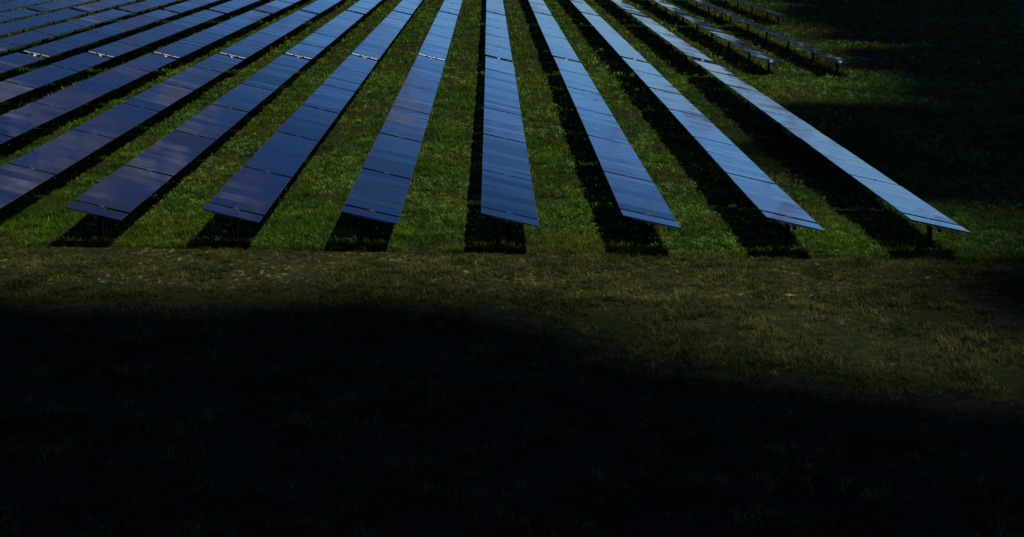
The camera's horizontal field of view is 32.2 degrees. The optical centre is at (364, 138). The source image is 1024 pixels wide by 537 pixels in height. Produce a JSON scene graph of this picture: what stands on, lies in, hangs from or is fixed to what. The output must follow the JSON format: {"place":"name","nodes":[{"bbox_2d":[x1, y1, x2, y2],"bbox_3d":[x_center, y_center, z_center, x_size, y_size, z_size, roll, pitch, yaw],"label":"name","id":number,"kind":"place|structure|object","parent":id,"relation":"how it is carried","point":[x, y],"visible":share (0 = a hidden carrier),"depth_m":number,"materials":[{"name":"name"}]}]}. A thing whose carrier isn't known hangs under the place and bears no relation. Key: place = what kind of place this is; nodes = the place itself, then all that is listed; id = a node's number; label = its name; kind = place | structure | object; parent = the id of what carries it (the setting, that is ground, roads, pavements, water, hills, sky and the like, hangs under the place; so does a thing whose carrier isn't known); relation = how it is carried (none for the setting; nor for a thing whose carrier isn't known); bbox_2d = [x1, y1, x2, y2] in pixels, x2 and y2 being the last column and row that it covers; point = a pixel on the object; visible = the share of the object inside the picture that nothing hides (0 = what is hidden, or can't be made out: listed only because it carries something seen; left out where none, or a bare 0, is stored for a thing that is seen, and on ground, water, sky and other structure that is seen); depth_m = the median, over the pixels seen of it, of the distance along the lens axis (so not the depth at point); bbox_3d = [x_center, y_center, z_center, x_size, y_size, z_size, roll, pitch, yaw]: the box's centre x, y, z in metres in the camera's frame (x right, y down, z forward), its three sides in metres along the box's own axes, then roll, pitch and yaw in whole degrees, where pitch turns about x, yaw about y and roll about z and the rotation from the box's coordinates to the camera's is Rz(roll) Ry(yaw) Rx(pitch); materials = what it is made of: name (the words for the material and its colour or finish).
{"place":"outdoors","nodes":[
{"label":"outdoors","id":0,"kind":"place"},
{"bbox_2d":[0,0,1023,536],"bbox_3d":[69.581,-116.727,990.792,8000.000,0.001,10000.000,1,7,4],"label":"ground","id":1,"kind":"structure","parent":0,"point":[212,392],"depth_m":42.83,"materials":[{"name":"green plant"}]},
{"bbox_2d":[0,9,39,22],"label":"solar tracker","id":2,"kind":"object","parent":1,"relation":"on","point":[11,15],"visible":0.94,"depth_m":176.22,"materials":[{"name":"blue glass"}]},
{"bbox_2d":[0,52,43,72],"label":"solar tracker","id":3,"kind":"object","parent":1,"relation":"on","point":[12,61],"visible":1,"depth_m":122.62,"materials":[{"name":"glass"}]},
{"bbox_2d":[0,0,59,11],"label":"solar tracker","id":4,"kind":"object","parent":1,"relation":"on","point":[5,6],"visible":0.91,"depth_m":195.62,"materials":[{"name":"blue glass"}]},
{"bbox_2d":[0,9,85,34],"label":"solar tracker","id":5,"kind":"object","parent":1,"relation":"on","point":[19,25],"visible":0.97,"depth_m":165.98,"materials":[{"name":"blue glass"}]},
{"bbox_2d":[0,53,109,104],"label":"solar tracker","id":6,"kind":"object","parent":1,"relation":"on","point":[19,85],"visible":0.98,"depth_m":111.87,"materials":[{"name":"glass"}]},
{"bbox_2d":[27,0,99,15],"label":"solar tracker","id":7,"kind":"object","parent":1,"relation":"on","point":[50,6],"visible":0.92,"depth_m":193.04,"materials":[{"name":"blue glass"}]},
{"bbox_2d":[0,9,131,54],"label":"solar tracker","id":8,"kind":"object","parent":1,"relation":"on","point":[21,39],"visible":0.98,"depth_m":154.05,"materials":[{"name":"blue glass"}]},
{"bbox_2d":[0,53,176,144],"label":"solar tracker","id":9,"kind":"object","parent":1,"relation":"on","point":[22,120],"visible":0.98,"depth_m":99.02,"materials":[{"name":"glass"}]},
{"bbox_2d":[23,10,176,66],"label":"solar tracker","id":10,"kind":"object","parent":1,"relation":"on","point":[67,44],"visible":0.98,"depth_m":147.71,"materials":[{"name":"blue glass"}]},
{"bbox_2d":[72,0,137,16],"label":"solar tracker","id":11,"kind":"object","parent":1,"relation":"on","point":[97,6],"visible":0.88,"depth_m":193.16,"materials":[{"name":"blue glass"}]},
{"bbox_2d":[0,54,242,208],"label":"solar tracker","id":12,"kind":"object","parent":1,"relation":"on","point":[61,153],"visible":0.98,"depth_m":83.32,"materials":[{"name":"glass"}]},
{"bbox_2d":[118,0,177,18],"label":"solar tracker","id":13,"kind":"object","parent":1,"relation":"on","point":[142,6],"visible":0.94,"depth_m":193.29,"materials":[{"name":"blue glass"}]},
{"bbox_2d":[89,10,223,68],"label":"solar tracker","id":14,"kind":"object","parent":1,"relation":"on","point":[134,42],"visible":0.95,"depth_m":147.69,"materials":[{"name":"blue glass"}]},
{"bbox_2d":[65,54,309,239],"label":"solar tracker","id":15,"kind":"object","parent":1,"relation":"on","point":[126,189],"visible":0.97,"depth_m":77.29,"materials":[{"name":"glass"}]},
{"bbox_2d":[163,0,218,20],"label":"solar tracker","id":16,"kind":"object","parent":1,"relation":"on","point":[183,7],"visible":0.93,"depth_m":192.84,"materials":[{"name":"blue glass"}]},
{"bbox_2d":[153,10,270,69],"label":"solar tracker","id":17,"kind":"object","parent":1,"relation":"on","point":[189,45],"visible":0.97,"depth_m":147.11,"materials":[{"name":"blue glass"}]},
{"bbox_2d":[209,0,267,20],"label":"solar tracker","id":18,"kind":"object","parent":1,"relation":"on","point":[229,6],"visible":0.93,"depth_m":192.80,"materials":[{"name":"blue glass"}]},
{"bbox_2d":[219,10,316,69],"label":"solar tracker","id":19,"kind":"object","parent":1,"relation":"on","point":[249,46],"visible":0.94,"depth_m":146.82,"materials":[{"name":"blue glass"}]},
{"bbox_2d":[255,0,304,21],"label":"solar tracker","id":20,"kind":"object","parent":1,"relation":"on","point":[273,7],"visible":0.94,"depth_m":192.33,"materials":[{"name":"blue glass"}]},
{"bbox_2d":[202,55,377,241],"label":"solar tracker","id":21,"kind":"object","parent":1,"relation":"on","point":[277,157],"visible":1,"depth_m":76.71,"materials":[{"name":"glass"}]},
{"bbox_2d":[300,0,342,22],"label":"solar tracker","id":22,"kind":"object","parent":1,"relation":"on","point":[318,6],"visible":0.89,"depth_m":192.68,"materials":[{"name":"blue glass"}]},
{"bbox_2d":[285,11,363,70],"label":"solar tracker","id":23,"kind":"object","parent":1,"relation":"on","point":[328,33],"visible":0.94,"depth_m":146.56,"materials":[{"name":"blue glass"}]},
{"bbox_2d":[347,0,381,22],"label":"solar tracker","id":24,"kind":"object","parent":1,"relation":"on","point":[363,6],"visible":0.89,"depth_m":192.33,"materials":[{"name":"blue glass"}]},
{"bbox_2d":[351,11,410,59],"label":"solar tracker","id":25,"kind":"object","parent":1,"relation":"on","point":[377,41],"visible":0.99,"depth_m":145.93,"materials":[{"name":"blue glass"}]},
{"bbox_2d":[341,55,444,243],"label":"solar tracker","id":26,"kind":"object","parent":1,"relation":"on","point":[381,188],"visible":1,"depth_m":76.41,"materials":[{"name":"glass"}]},
{"bbox_2d":[393,0,421,14],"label":"solar tracker","id":27,"kind":"object","parent":1,"relation":"on","point":[407,6],"visible":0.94,"depth_m":192.18,"materials":[{"name":"blue glass"}]},
{"bbox_2d":[418,11,457,59],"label":"solar tracker","id":28,"kind":"object","parent":1,"relation":"on","point":[436,43],"visible":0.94,"depth_m":145.77,"materials":[{"name":"blue glass"}]},
{"bbox_2d":[439,0,462,14],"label":"solar tracker","id":29,"kind":"object","parent":1,"relation":"on","point":[451,6],"visible":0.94,"depth_m":191.83,"materials":[{"name":"blue glass"}]},
{"bbox_2d":[486,0,504,14],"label":"solar tracker","id":30,"kind":"object","parent":1,"relation":"on","point":[495,6],"visible":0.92,"depth_m":191.84,"materials":[{"name":"blue glass"}]},
{"bbox_2d":[485,12,512,60],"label":"solar tracker","id":31,"kind":"object","parent":1,"relation":"on","point":[497,43],"visible":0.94,"depth_m":144.99,"materials":[{"name":"blue glass"}]},
{"bbox_2d":[481,56,538,246],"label":"solar tracker","id":32,"kind":"object","parent":1,"relation":"on","point":[507,194],"visible":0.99,"depth_m":75.80,"materials":[{"name":"glass"}]},
{"bbox_2d":[528,0,551,14],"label":"solar tracker","id":33,"kind":"object","parent":1,"relation":"on","point":[539,6],"visible":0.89,"depth_m":191.61,"materials":[{"name":"blue glass"}]},
{"bbox_2d":[533,12,579,61],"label":"solar tracker","id":34,"kind":"object","parent":1,"relation":"on","point":[559,46],"visible":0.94,"depth_m":144.71,"materials":[{"name":"blue glass"}]},
{"bbox_2d":[570,0,598,24],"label":"solar tracker","id":35,"kind":"object","parent":1,"relation":"on","point":[582,6],"visible":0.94,"depth_m":191.31,"materials":[{"name":"blue glass"}]},
{"bbox_2d":[582,13,646,74],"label":"solar tracker","id":36,"kind":"object","parent":1,"relation":"on","point":[618,43],"visible":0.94,"depth_m":144.04,"materials":[{"name":"blue glass"}]},
{"bbox_2d":[554,57,680,247],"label":"solar tracker","id":37,"kind":"object","parent":1,"relation":"on","point":[636,192],"visible":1,"depth_m":75.29,"materials":[{"name":"glass"}]},
{"bbox_2d":[608,0,645,24],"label":"solar tracker","id":38,"kind":"object","parent":1,"relation":"on","point":[624,5],"visible":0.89,"depth_m":191.56,"materials":[{"name":"blue glass"}]},
{"bbox_2d":[647,0,692,24],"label":"solar tracker","id":39,"kind":"object","parent":1,"relation":"on","point":[665,4],"visible":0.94,"depth_m":190.36,"materials":[{"name":"blue glass"}]},
{"bbox_2d":[630,13,715,74],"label":"solar tracker","id":40,"kind":"object","parent":1,"relation":"on","point":[684,47],"visible":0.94,"depth_m":143.94,"materials":[{"name":"blue glass"}]},
{"bbox_2d":[686,0,741,23],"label":"solar tracker","id":41,"kind":"object","parent":1,"relation":"on","point":[719,9],"visible":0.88,"depth_m":191.48,"materials":[{"name":"grey glass"}]},
{"bbox_2d":[622,58,824,247],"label":"solar tracker","id":42,"kind":"object","parent":1,"relation":"on","point":[749,178],"visible":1,"depth_m":74.92,"materials":[{"name":"glass"}]},
{"bbox_2d":[676,13,783,74],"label":"solar tracker","id":43,"kind":"object","parent":1,"relation":"on","point":[755,52],"visible":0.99,"depth_m":143.59,"materials":[{"name":"blue glass"}]},
{"bbox_2d":[725,0,787,25],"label":"solar tracker","id":44,"kind":"object","parent":1,"relation":"on","point":[768,11],"visible":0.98,"depth_m":190.87,"materials":[{"name":"grey glass"}]},
{"bbox_2d":[724,13,852,75],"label":"solar tracker","id":45,"kind":"object","parent":1,"relation":"on","point":[822,53],"visible":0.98,"depth_m":142.81,"materials":[{"name":"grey glass"}]},
{"bbox_2d":[690,58,970,250],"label":"solar tracker","id":46,"kind":"object","parent":1,"relation":"on","point":[893,194],"visible":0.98,"depth_m":74.41,"materials":[{"name":"glass"}]},
{"bbox_2d":[0,0,1023,261],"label":"grass","id":47,"kind":"structure","parent":0,"point":[294,226],"depth_m":89.56,"materials":[{"name":"green plant"}]},
{"bbox_2d":[0,244,1023,301],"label":"path","id":48,"kind":"structure","parent":0,"point":[941,284],"depth_m":56.96,"materials":[{"name":"green plant"}]}
]}

